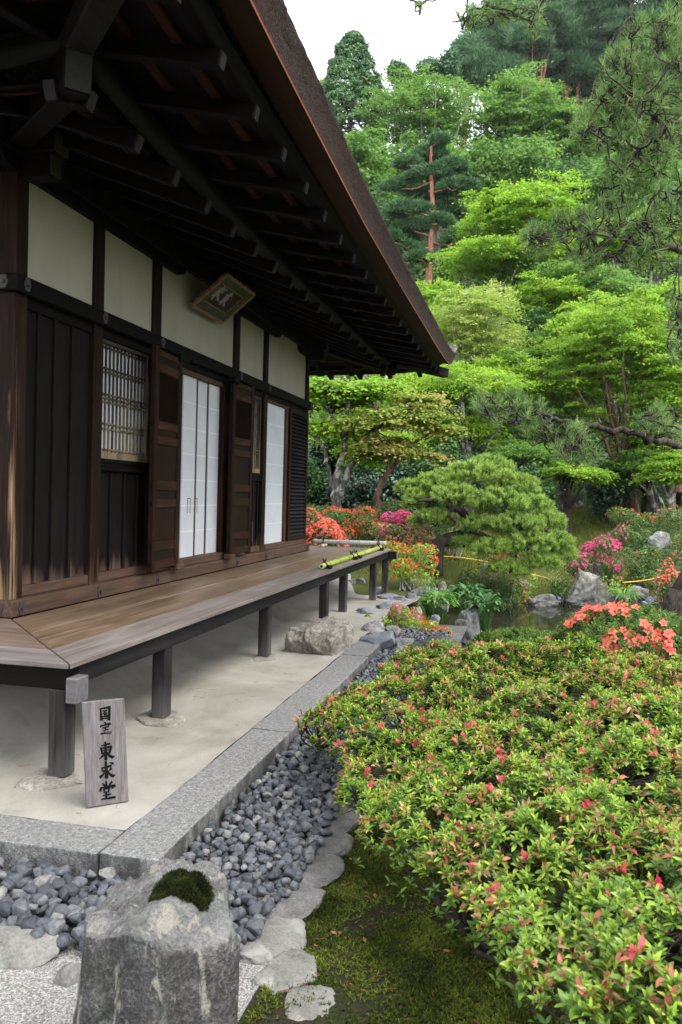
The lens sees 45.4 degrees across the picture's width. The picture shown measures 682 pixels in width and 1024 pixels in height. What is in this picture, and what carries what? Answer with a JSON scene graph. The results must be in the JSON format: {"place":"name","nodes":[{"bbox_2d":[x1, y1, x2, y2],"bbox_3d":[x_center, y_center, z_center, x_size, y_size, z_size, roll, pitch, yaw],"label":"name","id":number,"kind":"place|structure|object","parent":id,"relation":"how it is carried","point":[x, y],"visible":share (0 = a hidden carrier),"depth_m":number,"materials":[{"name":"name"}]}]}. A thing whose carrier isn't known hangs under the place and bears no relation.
{"place":"outdoors","nodes":[
{"label":"outdoors","id":0,"kind":"place"},
{"bbox_2d":[0,932,265,1023],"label":"grit path","id":1,"kind":"structure","parent":0,"point":[37,995],"depth_m":2.47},
{"bbox_2d":[0,925,60,969],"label":"path rock","id":2,"kind":"object","parent":1,"relation":"on","point":[21,949],"visible":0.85,"depth_m":2.63,"materials":[{"name":"stone"}]},
{"bbox_2d":[54,963,80,986],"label":"path rock","id":3,"kind":"object","parent":1,"relation":"on","point":[67,974],"visible":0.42,"depth_m":2.52,"materials":[{"name":"stone"}]},
{"bbox_2d":[0,574,422,829],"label":"sand yard","id":4,"kind":"structure","parent":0,"point":[218,658],"depth_m":5.11,"materials":[{"name":"sand"}]},
{"bbox_2d":[14,768,84,792],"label":"foundation stone","id":5,"kind":"object","parent":4,"relation":"on","point":[39,780],"visible":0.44,"depth_m":3.85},
{"bbox_2d":[81,698,128,807],"bbox_3d":[-1.053,1.074,3.671,0.190,0.462,0.194,2,1,13],"label":"sign board","id":6,"kind":"object","parent":4,"relation":"on","point":[104,751],"visible":1,"depth_m":3.63,"materials":[{"name":"grey"}]},
{"bbox_2d":[136,710,185,727],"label":"foundation stone","id":7,"kind":"object","parent":4,"relation":"on","point":[175,718],"visible":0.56,"depth_m":4.95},
{"bbox_2d":[0,0,457,777],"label":"temple hall","id":8,"kind":"structure","parent":4,"relation":"on","point":[158,158],"depth_m":5.91,"materials":[{"name":"wood"}]},
{"bbox_2d":[101,338,149,462],"bbox_3d":[-1.776,-0.878,6.614,0.050,0.921,0.837,2,1,13],"label":"lattice window","id":9,"kind":"structure","parent":8,"relation":"in","point":[125,385],"depth_m":6.65,"materials":[{"name":"paper"}]},
{"bbox_2d":[147,345,182,572],"bbox_3d":[-1.520,-0.441,7.050,0.050,1.890,0.631,2,1,8],"label":"door leaf","id":10,"kind":"structure","parent":8,"relation":"in","point":[166,370],"depth_m":6.99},
{"bbox_2d":[191,272,255,323],"bbox_3d":[-1.144,-2.074,7.948,0.399,0.330,0.828,2,1,13],"label":"name plaque","id":11,"kind":"object","parent":8,"relation":"attached to","point":[224,297],"visible":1,"depth_m":7.90,"materials":[{"name":"brown paint"}]},
{"bbox_2d":[226,383,254,553],"bbox_3d":[-1.102,-0.471,8.934,0.050,1.890,0.639,2,1,14],"label":"door leaf","id":12,"kind":"structure","parent":8,"relation":"in","point":[241,406],"depth_m":8.89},
{"bbox_2d":[252,395,261,473],"bbox_3d":[-1.102,-0.923,9.510,0.050,0.921,0.878,2,1,13],"label":"lattice window","id":13,"kind":"structure","parent":8,"relation":"in","point":[257,400],"depth_m":9.87,"materials":[{"name":"wood"}]},
{"bbox_2d":[285,408,308,540],"bbox_3d":[-0.615,-0.508,11.374,0.050,1.786,0.910,2,1,13],"label":"louvre door","id":14,"kind":"structure","parent":8,"relation":"in","point":[298,422],"depth_m":11.35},
{"bbox_2d":[285,616,354,676],"bbox_3d":[-0.170,1.282,7.562,0.539,0.561,0.891,2,1,20],"label":"step rock","id":15,"kind":"object","parent":4,"relation":"on","point":[331,636],"visible":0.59,"depth_m":7.22,"materials":[{"name":"stone"}]},
{"bbox_2d":[0,624,450,952],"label":"gravel","id":16,"kind":"structure","parent":0,"point":[47,887],"depth_m":3.33,"materials":[{"name":"gravel"}]},
{"bbox_2d":[207,624,467,923],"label":"gravel bed floor","id":17,"kind":"structure","parent":0,"point":[458,632],"depth_m":4.63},
{"bbox_2d":[237,917,306,965],"bbox_3d":[-0.245,1.487,2.790,0.258,0.086,0.293,1,1,-4],"label":"edging stone","id":18,"kind":"object","parent":17,"relation":"on","point":[276,938],"visible":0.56,"depth_m":2.75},
{"bbox_2d":[262,882,325,920],"bbox_3d":[-0.190,1.482,3.035,0.235,0.085,0.301,2,1,16],"label":"edging stone","id":19,"kind":"object","parent":17,"relation":"on","point":[303,902],"visible":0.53,"depth_m":3.01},
{"bbox_2d":[290,853,344,887],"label":"edging stone","id":20,"kind":"object","parent":17,"relation":"on","point":[322,870],"visible":0.46,"depth_m":3.28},
{"bbox_2d":[303,832,354,856],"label":"edging stone","id":21,"kind":"object","parent":17,"relation":"on","point":[339,843],"visible":0.52,"depth_m":3.52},
{"bbox_2d":[322,802,359,833],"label":"edging stone","id":22,"kind":"object","parent":17,"relation":"on","point":[347,823],"visible":0.32,"depth_m":3.77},
{"bbox_2d":[14,263,681,831],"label":"ground terrain","id":23,"kind":"structure","parent":0,"point":[450,573],"depth_m":16.52,"materials":[{"name":"plant"}]},
{"bbox_2d":[0,814,123,885],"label":"kerb stone","id":24,"kind":"object","parent":23,"relation":"on","point":[76,848],"visible":0.33,"depth_m":3.24,"materials":[{"name":"stone"}]},
{"bbox_2d":[73,858,239,1023],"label":"boulder","id":25,"kind":"object","parent":23,"relation":"on","point":[170,959],"visible":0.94,"depth_m":1.86,"materials":[{"name":"stone"}]},
{"bbox_2d":[147,867,214,911],"bbox_3d":[-0.392,0.935,2.010,0.154,0.076,0.168,2,1,13],"label":"moss cushion","id":26,"kind":"object","parent":25,"relation":"on","point":[191,886],"visible":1,"depth_m":1.99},
{"bbox_2d":[99,784,229,880],"bbox_3d":[-0.733,1.461,3.514,0.250,0.294,0.789,2,1,13],"label":"kerb stone","id":27,"kind":"object","parent":23,"relation":"on","point":[172,825],"visible":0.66,"depth_m":3.39,"materials":[{"name":"stone"}]},
{"bbox_2d":[185,729,289,810],"bbox_3d":[-0.535,1.450,4.376,0.246,0.290,0.978,2,1,13],"label":"kerb stone","id":28,"kind":"object","parent":23,"relation":"on","point":[239,766],"visible":0.56,"depth_m":4.29,"materials":[{"name":"stone"}]},
{"bbox_2d":[252,681,340,745],"bbox_3d":[-0.271,1.430,5.495,0.253,0.293,1.318,2,1,13],"label":"kerb stone","id":29,"kind":"object","parent":23,"relation":"on","point":[306,696],"visible":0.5,"depth_m":5.37,"materials":[{"name":"stone"}]},
{"bbox_2d":[306,455,343,521],"bbox_3d":[-0.851,-0.471,20.449,2.192,2.105,1.678,2,1,13],"label":"evergreen shrub","id":30,"kind":"object","parent":23,"relation":"on","point":[314,482],"visible":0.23,"depth_m":20.23,"materials":[{"name":"green plant"}]},
{"bbox_2d":[305,507,348,546],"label":"azalea bush","id":31,"kind":"object","parent":23,"relation":"on","point":[335,532],"visible":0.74,"depth_m":15.43,"materials":[{"name":"red plant"}]},
{"bbox_2d":[308,417,352,500],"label":"camellia tree","id":32,"kind":"object","parent":23,"relation":"on","point":[314,453],"visible":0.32,"depth_m":22.18,"materials":[{"name":"green plant"}]},
{"bbox_2d":[310,655,367,692],"bbox_3d":[-0.001,1.414,6.660,0.250,0.289,1.066,2,1,13],"label":"kerb stone","id":33,"kind":"object","parent":23,"relation":"on","point":[343,670],"visible":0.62,"depth_m":6.58,"materials":[{"name":"stone"}]},
{"bbox_2d":[315,506,380,547],"bbox_3d":[0.140,0.343,16.669,1.479,0.962,1.130,2,1,13],"label":"azalea bush","id":34,"kind":"object","parent":23,"relation":"on","point":[356,532],"visible":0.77,"depth_m":16.38,"materials":[{"name":"red plant"}]},
{"bbox_2d":[311,465,395,527],"bbox_3d":[0.219,-0.264,20.351,2.226,1.822,2.251,2,1,32],"label":"evergreen shrub","id":35,"kind":"object","parent":23,"relation":"on","point":[359,491],"visible":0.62,"depth_m":19.95,"materials":[{"name":"green plant"}]},
{"bbox_2d":[321,29,388,208],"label":"cedar tree","id":36,"kind":"object","parent":23,"relation":"on","point":[353,60],"visible":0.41,"depth_m":56.56,"materials":[{"name":"green plant"}]},
{"bbox_2d":[308,375,429,539],"bbox_3d":[0.247,-1.270,18.733,3.700,4.028,2.929,2,1,13],"label":"maple tree","id":37,"kind":"object","parent":23,"relation":"on","point":[328,394],"visible":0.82,"depth_m":18.30,"materials":[{"name":"green plant"}]},
{"bbox_2d":[343,122,402,203],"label":"broadleaf tree","id":38,"kind":"object","parent":23,"relation":"on","point":[371,165],"visible":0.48,"depth_m":49.06,"materials":[{"name":"green plant"}]},
{"bbox_2d":[352,454,415,518],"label":"camellia tree","id":39,"kind":"object","parent":23,"relation":"on","point":[396,474],"visible":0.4,"depth_m":20.94,"materials":[{"name":"green plant"}]},
{"bbox_2d":[319,390,485,540],"bbox_3d":[1.270,-0.913,17.953,3.392,3.502,2.996,2,2,35],"label":"maple tree","id":40,"kind":"object","parent":23,"relation":"on","point":[414,413],"visible":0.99,"depth_m":17.72,"materials":[{"name":"green plant"}]},
{"bbox_2d":[369,523,445,561],"bbox_3d":[1.254,0.586,15.249,1.438,0.822,1.031,2,1,13],"label":"azalea bush","id":41,"kind":"object","parent":23,"relation":"on","point":[404,531],"visible":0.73,"depth_m":15.06,"materials":[{"name":"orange plant"}]},
{"bbox_2d":[357,372,457,462],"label":"maple tree","id":42,"kind":"object","parent":23,"relation":"on","point":[406,377],"visible":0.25,"depth_m":24.25,"materials":[{"name":"green plant"}]},
{"bbox_2d":[378,540,438,588],"bbox_3d":[1.079,0.868,13.256,0.882,0.816,0.783,1,2,-35],"label":"azalea bush","id":43,"kind":"object","parent":23,"relation":"on","point":[415,568],"visible":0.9,"depth_m":13.19,"materials":[{"name":"green plant"}]},
{"bbox_2d":[351,61,503,244],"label":"broadleaf tree","id":44,"kind":"object","parent":23,"relation":"on","point":[413,97],"visible":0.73,"depth_m":54.16,"materials":[{"name":"green plant"}]},
{"bbox_2d":[376,130,482,288],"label":"pine tree","id":45,"kind":"object","parent":23,"relation":"on","point":[438,175],"visible":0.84,"depth_m":42.87,"materials":[{"name":"green plant"}]},
{"bbox_2d":[416,277,466,381],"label":"maple tree","id":46,"kind":"object","parent":23,"relation":"on","point":[429,295],"visible":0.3,"depth_m":30.64,"materials":[{"name":"green plant"}]},
{"bbox_2d":[381,124,505,277],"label":"broadleaf tree","id":47,"kind":"object","parent":23,"relation":"on","point":[407,149],"visible":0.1,"depth_m":52.02,"materials":[{"name":"green plant"}]},
{"bbox_2d":[402,436,486,526],"bbox_3d":[2.798,-0.680,21.126,2.886,2.552,2.325,2,1,13],"label":"evergreen shrub","id":48,"kind":"object","parent":23,"relation":"on","point":[424,466],"visible":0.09,"depth_m":20.89,"materials":[{"name":"green plant"}]},
{"bbox_2d":[434,46,463,97],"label":"skyline tree","id":49,"kind":"object","parent":23,"relation":"on","point":[452,57],"visible":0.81,"depth_m":79.46,"materials":[{"name":"green plant"}]},
{"bbox_2d":[446,29,497,150],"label":"ridge pine","id":50,"kind":"object","parent":23,"relation":"on","point":[473,50],"visible":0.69,"depth_m":86.12,"materials":[{"name":"green plant"}]},
{"bbox_2d":[430,409,514,505],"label":"maple tree","id":51,"kind":"object","parent":23,"relation":"on","point":[476,424],"visible":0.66,"depth_m":23.71,"materials":[{"name":"green plant"}]},
{"bbox_2d":[404,356,546,511],"bbox_3d":[3.952,-2.245,24.023,4.791,4.871,4.359,1,1,-33],"label":"maple tree","id":52,"kind":"object","parent":23,"relation":"on","point":[461,386],"visible":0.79,"depth_m":23.20,"materials":[{"name":"green plant"}]},
{"bbox_2d":[429,278,536,452],"bbox_3d":[4.044,-4.050,27.080,5.517,7.548,5.508,2,1,13],"label":"maple tree","id":53,"kind":"object","parent":23,"relation":"on","point":[456,315],"visible":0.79,"depth_m":26.11,"materials":[{"name":"green plant"}]},
{"bbox_2d":[455,4,519,151],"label":"ridge pine","id":54,"kind":"object","parent":23,"relation":"on","point":[494,36],"visible":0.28,"depth_m":89.93,"materials":[{"name":"green plant"}]},
{"bbox_2d":[308,89,681,507],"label":"hillside undergrowth","id":55,"kind":"object","parent":23,"relation":"on","point":[418,272],"visible":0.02,"depth_m":51.20,"materials":[{"name":"green plant"}]},
{"bbox_2d":[425,226,568,360],"bbox_3d":[6.858,-7.753,35.894,6.736,8.595,7.096,2,1,13],"label":"maple tree","id":56,"kind":"object","parent":23,"relation":"on","point":[470,257],"visible":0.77,"depth_m":34.65,"materials":[{"name":"green plant"}]},
{"bbox_2d":[435,130,567,291],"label":"broadleaf tree","id":57,"kind":"object","parent":23,"relation":"on","point":[512,163],"visible":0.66,"depth_m":49.17,"materials":[{"name":"green plant"}]},
{"bbox_2d":[478,569,524,606],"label":"azalea bush","id":58,"kind":"object","parent":23,"relation":"on","point":[514,591],"visible":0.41,"depth_m":15.48,"materials":[{"name":"green plant"}]},
{"bbox_2d":[472,48,533,145],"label":"ridge pine","id":59,"kind":"object","parent":23,"relation":"on","point":[507,59],"visible":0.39,"depth_m":86.03,"materials":[{"name":"green plant"}]},
{"bbox_2d":[459,59,570,181],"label":"broadleaf tree","id":60,"kind":"object","parent":23,"relation":"on","point":[510,112],"visible":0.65,"depth_m":56.07,"materials":[{"name":"green plant"}]},
{"bbox_2d":[355,499,681,620],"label":"moss turf","id":61,"kind":"structure","parent":23,"relation":"on","point":[574,510],"depth_m":19.14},
{"bbox_2d":[392,452,582,577],"bbox_3d":[2.614,0.012,14.888,3.511,2.306,2.174,2,1,13],"label":"clipped pine","id":62,"kind":"object","parent":61,"relation":"on","point":[538,523],"visible":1,"depth_m":14.47,"materials":[{"name":"green plant"}]},
{"bbox_2d":[457,436,585,493],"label":"maple tree","id":63,"kind":"object","parent":23,"relation":"on","point":[520,452],"visible":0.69,"depth_m":23.64,"materials":[{"name":"green plant"}]},
{"bbox_2d":[444,166,605,365],"bbox_3d":[8.114,-9.028,36.807,7.495,12.366,7.571,0,2,-42],"label":"maple tree","id":64,"kind":"object","parent":23,"relation":"on","point":[507,208],"visible":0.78,"depth_m":35.53,"materials":[{"name":"green plant"}]},
{"bbox_2d":[471,346,579,443],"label":"maple tree","id":65,"kind":"object","parent":23,"relation":"on","point":[526,370],"visible":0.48,"depth_m":24.86,"materials":[{"name":"green plant"}]},
{"bbox_2d":[489,306,565,443],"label":"broadleaf tree","id":66,"kind":"object","parent":23,"relation":"on","point":[540,316],"visible":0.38,"depth_m":31.22,"materials":[{"name":"green plant"}]},
{"bbox_2d":[476,232,598,368],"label":"maple tree","id":67,"kind":"object","parent":23,"relation":"on","point":[542,259],"visible":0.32,"depth_m":34.42,"materials":[{"name":"green plant"}]},
{"bbox_2d":[498,325,577,373],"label":"maple tree","id":68,"kind":"object","parent":23,"relation":"on","point":[530,334],"visible":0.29,"depth_m":29.36,"materials":[{"name":"green plant"}]},
{"bbox_2d":[472,399,606,480],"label":"maple tree","id":69,"kind":"object","parent":23,"relation":"on","point":[558,410],"visible":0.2,"depth_m":25.33,"materials":[{"name":"green plant"}]},
{"bbox_2d":[493,270,594,374],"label":"maple tree","id":70,"kind":"object","parent":23,"relation":"on","point":[564,288],"visible":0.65,"depth_m":32.50,"materials":[{"name":"green plant"}]},
{"bbox_2d":[501,0,586,95],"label":"ridge pine","id":71,"kind":"object","parent":23,"relation":"on","point":[561,19],"visible":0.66,"depth_m":86.76,"materials":[{"name":"green plant"}]},
{"bbox_2d":[409,0,681,656],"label":"leaning pine","id":72,"kind":"object","parent":23,"relation":"on","point":[649,136],"visible":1,"depth_m":6.33,"materials":[{"name":"green plant"}]},
{"bbox_2d":[515,79,613,176],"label":"broadleaf tree","id":73,"kind":"object","parent":23,"relation":"on","point":[564,110],"visible":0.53,"depth_m":54.49,"materials":[{"name":"green plant"}]},
{"bbox_2d":[534,299,610,508],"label":"maple tree","id":74,"kind":"object","parent":23,"relation":"on","point":[576,305],"visible":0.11,"depth_m":28.92,"materials":[{"name":"green plant"}]},
{"bbox_2d":[529,376,622,512],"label":"maple tree","id":75,"kind":"object","parent":23,"relation":"on","point":[567,396],"visible":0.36,"depth_m":25.98,"materials":[{"name":"green plant"}]},
{"bbox_2d":[552,0,604,102],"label":"ridge pine","id":76,"kind":"object","parent":23,"relation":"on","point":[581,6],"visible":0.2,"depth_m":89.41,"materials":[{"name":"green plant"}]},
{"bbox_2d":[515,257,642,418],"bbox_3d":[9.918,-5.733,33.779,5.868,9.177,5.975,2,1,13],"label":"maple tree","id":77,"kind":"object","parent":23,"relation":"on","point":[558,272],"visible":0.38,"depth_m":32.80,"materials":[{"name":"green plant"}]},
{"bbox_2d":[544,27,617,104],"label":"ridge pine","id":78,"kind":"object","parent":23,"relation":"on","point":[579,63],"visible":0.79,"depth_m":90.06,"materials":[{"name":"green plant"}]},
{"bbox_2d":[538,461,627,534],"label":"maple tree","id":79,"kind":"object","parent":23,"relation":"on","point":[563,472],"visible":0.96,"depth_m":23.23,"materials":[{"name":"green plant"}]},
{"bbox_2d":[523,153,642,261],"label":"broadleaf tree","id":80,"kind":"object","parent":23,"relation":"on","point":[564,166],"visible":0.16,"depth_m":44.78,"materials":[{"name":"green plant"}]},
{"bbox_2d":[513,286,681,523],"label":"maple tree","id":81,"kind":"object","parent":23,"relation":"on","point":[616,337],"visible":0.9,"depth_m":24.53,"materials":[{"name":"green plant"}]},
{"bbox_2d":[579,535,623,577],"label":"azalea bush","id":82,"kind":"object","parent":23,"relation":"on","point":[605,543],"visible":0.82,"depth_m":16.64,"materials":[{"name":"pink plant"}]},
{"bbox_2d":[578,460,638,523],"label":"camellia tree","id":83,"kind":"object","parent":23,"relation":"on","point":[604,498],"visible":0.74,"depth_m":24.76,"materials":[{"name":"green plant"}]},
{"bbox_2d":[577,271,652,456],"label":"maple tree","id":84,"kind":"object","parent":23,"relation":"on","point":[612,285],"visible":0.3,"depth_m":31.39,"materials":[{"name":"green plant"}]},
{"bbox_2d":[557,139,681,281],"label":"broadleaf tree","id":85,"kind":"object","parent":23,"relation":"on","point":[597,185],"visible":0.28,"depth_m":43.24,"materials":[{"name":"green plant"}]},
{"bbox_2d":[581,0,659,107],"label":"ridge pine","id":86,"kind":"object","parent":23,"relation":"on","point":[616,13],"visible":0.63,"depth_m":87.72,"materials":[{"name":"green plant"}]},
{"bbox_2d":[602,524,650,565],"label":"azalea bush","id":87,"kind":"object","parent":23,"relation":"on","point":[635,536],"visible":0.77,"depth_m":18.34,"materials":[{"name":"green plant"}]},
{"bbox_2d":[590,413,681,522],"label":"maple tree","id":88,"kind":"object","parent":23,"relation":"on","point":[637,444],"visible":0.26,"depth_m":25.12,"materials":[{"name":"green plant"}]},
{"bbox_2d":[598,448,678,521],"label":"maple tree","id":89,"kind":"object","parent":23,"relation":"on","point":[631,464],"visible":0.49,"depth_m":24.30,"materials":[{"name":"green plant"}]},
{"bbox_2d":[614,544,666,585],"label":"azalea bush","id":90,"kind":"object","parent":23,"relation":"on","point":[633,553],"visible":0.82,"depth_m":16.74,"materials":[{"name":"green plant"}]},
{"bbox_2d":[599,202,681,339],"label":"broadleaf tree","id":91,"kind":"object","parent":23,"relation":"on","point":[677,240],"visible":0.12,"depth_m":39.67,"materials":[{"name":"green plant"}]},
{"bbox_2d":[605,506,676,546],"bbox_3d":[7.729,0.457,20.991,1.750,1.182,1.208,2,1,13],"label":"azalea bush","id":92,"kind":"object","parent":23,"relation":"on","point":[624,511],"visible":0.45,"depth_m":21.00,"materials":[{"name":"green plant"}]},
{"bbox_2d":[607,331,681,530],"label":"maple tree","id":93,"kind":"object","parent":23,"relation":"on","point":[663,387],"visible":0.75,"depth_m":23.78,"materials":[{"name":"green plant"}]},
{"bbox_2d":[621,445,681,535],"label":"maple tree","id":94,"kind":"object","parent":23,"relation":"on","point":[666,472],"visible":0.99,"depth_m":22.90,"materials":[{"name":"green plant"}]},
{"bbox_2d":[621,276,681,513],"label":"maple tree","id":95,"kind":"object","parent":23,"relation":"on","point":[659,290],"visible":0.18,"depth_m":27.29,"materials":[{"name":"green plant"}]},
{"bbox_2d":[629,505,681,556],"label":"azalea bush","id":96,"kind":"object","parent":23,"relation":"on","point":[660,522],"visible":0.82,"depth_m":19.87,"materials":[{"name":"green plant"}]},
{"bbox_2d":[651,558,678,612],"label":"azalea bush","id":97,"kind":"object","parent":23,"relation":"on","point":[663,590],"visible":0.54,"depth_m":14.79,"materials":[{"name":"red plant"}]},
{"bbox_2d":[238,645,681,1023],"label":"moss border","id":98,"kind":"object","parent":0,"point":[339,1015],"visible":0.13,"depth_m":2.66,"materials":[{"name":"plant"}]},
{"bbox_2d":[252,949,316,994],"bbox_3d":[-0.153,1.492,2.582,0.190,0.084,0.269,2,1,30],"label":"edging stone","id":99,"kind":"object","parent":98,"relation":"on","point":[282,968],"visible":0.69,"depth_m":2.57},
{"bbox_2d":[284,985,334,1020],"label":"edging stone","id":100,"kind":"object","parent":98,"relation":"on","point":[297,1012],"visible":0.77,"depth_m":2.42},
{"bbox_2d":[242,756,681,1023],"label":"moss cover","id":101,"kind":"object","parent":98,"relation":"on","point":[440,973],"visible":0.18,"depth_m":2.66,"materials":[{"name":"plant"}]},
{"bbox_2d":[292,630,681,1023],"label":"azalea bush","id":102,"kind":"object","parent":98,"relation":"on","point":[486,911],"visible":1,"depth_m":2.74,"materials":[{"name":"green plant"}]},
{"bbox_2d":[464,626,579,696],"bbox_3d":[1.418,1.222,6.311,0.917,0.682,0.634,2,1,13],"label":"azalea bush","id":103,"kind":"object","parent":98,"relation":"on","point":[520,633],"visible":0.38,"depth_m":6.25,"materials":[{"name":"green plant"}]},
{"bbox_2d":[550,600,681,726],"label":"azalea bush","id":104,"kind":"object","parent":98,"relation":"on","point":[617,634],"visible":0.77,"depth_m":5.34,"materials":[{"name":"red plant"}]},
{"bbox_2d":[284,0,646,151],"label":"sky","id":105,"kind":"structure","parent":0,"point":[391,29],"materials":[{"name":"white"}]},
{"bbox_2d":[441,602,658,659],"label":"pond water","id":106,"kind":"structure","parent":0,"point":[542,618],"depth_m":14.07,"materials":[{"name":"green liquid"}]},
{"bbox_2d":[416,586,462,624],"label":"leafy plant","id":107,"kind":"object","parent":106,"relation":"in","point":[443,596],"visible":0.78,"depth_m":11.33,"materials":[{"name":"green plant"}]},
{"bbox_2d":[462,588,504,634],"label":"leafy plant","id":108,"kind":"object","parent":106,"relation":"in","point":[483,603],"visible":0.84,"depth_m":11.56,"materials":[{"name":"green plant"}]},
{"bbox_2d":[570,570,604,594],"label":"garden rock","id":109,"kind":"object","parent":106,"relation":"in","point":[587,581],"visible":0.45,"depth_m":15.86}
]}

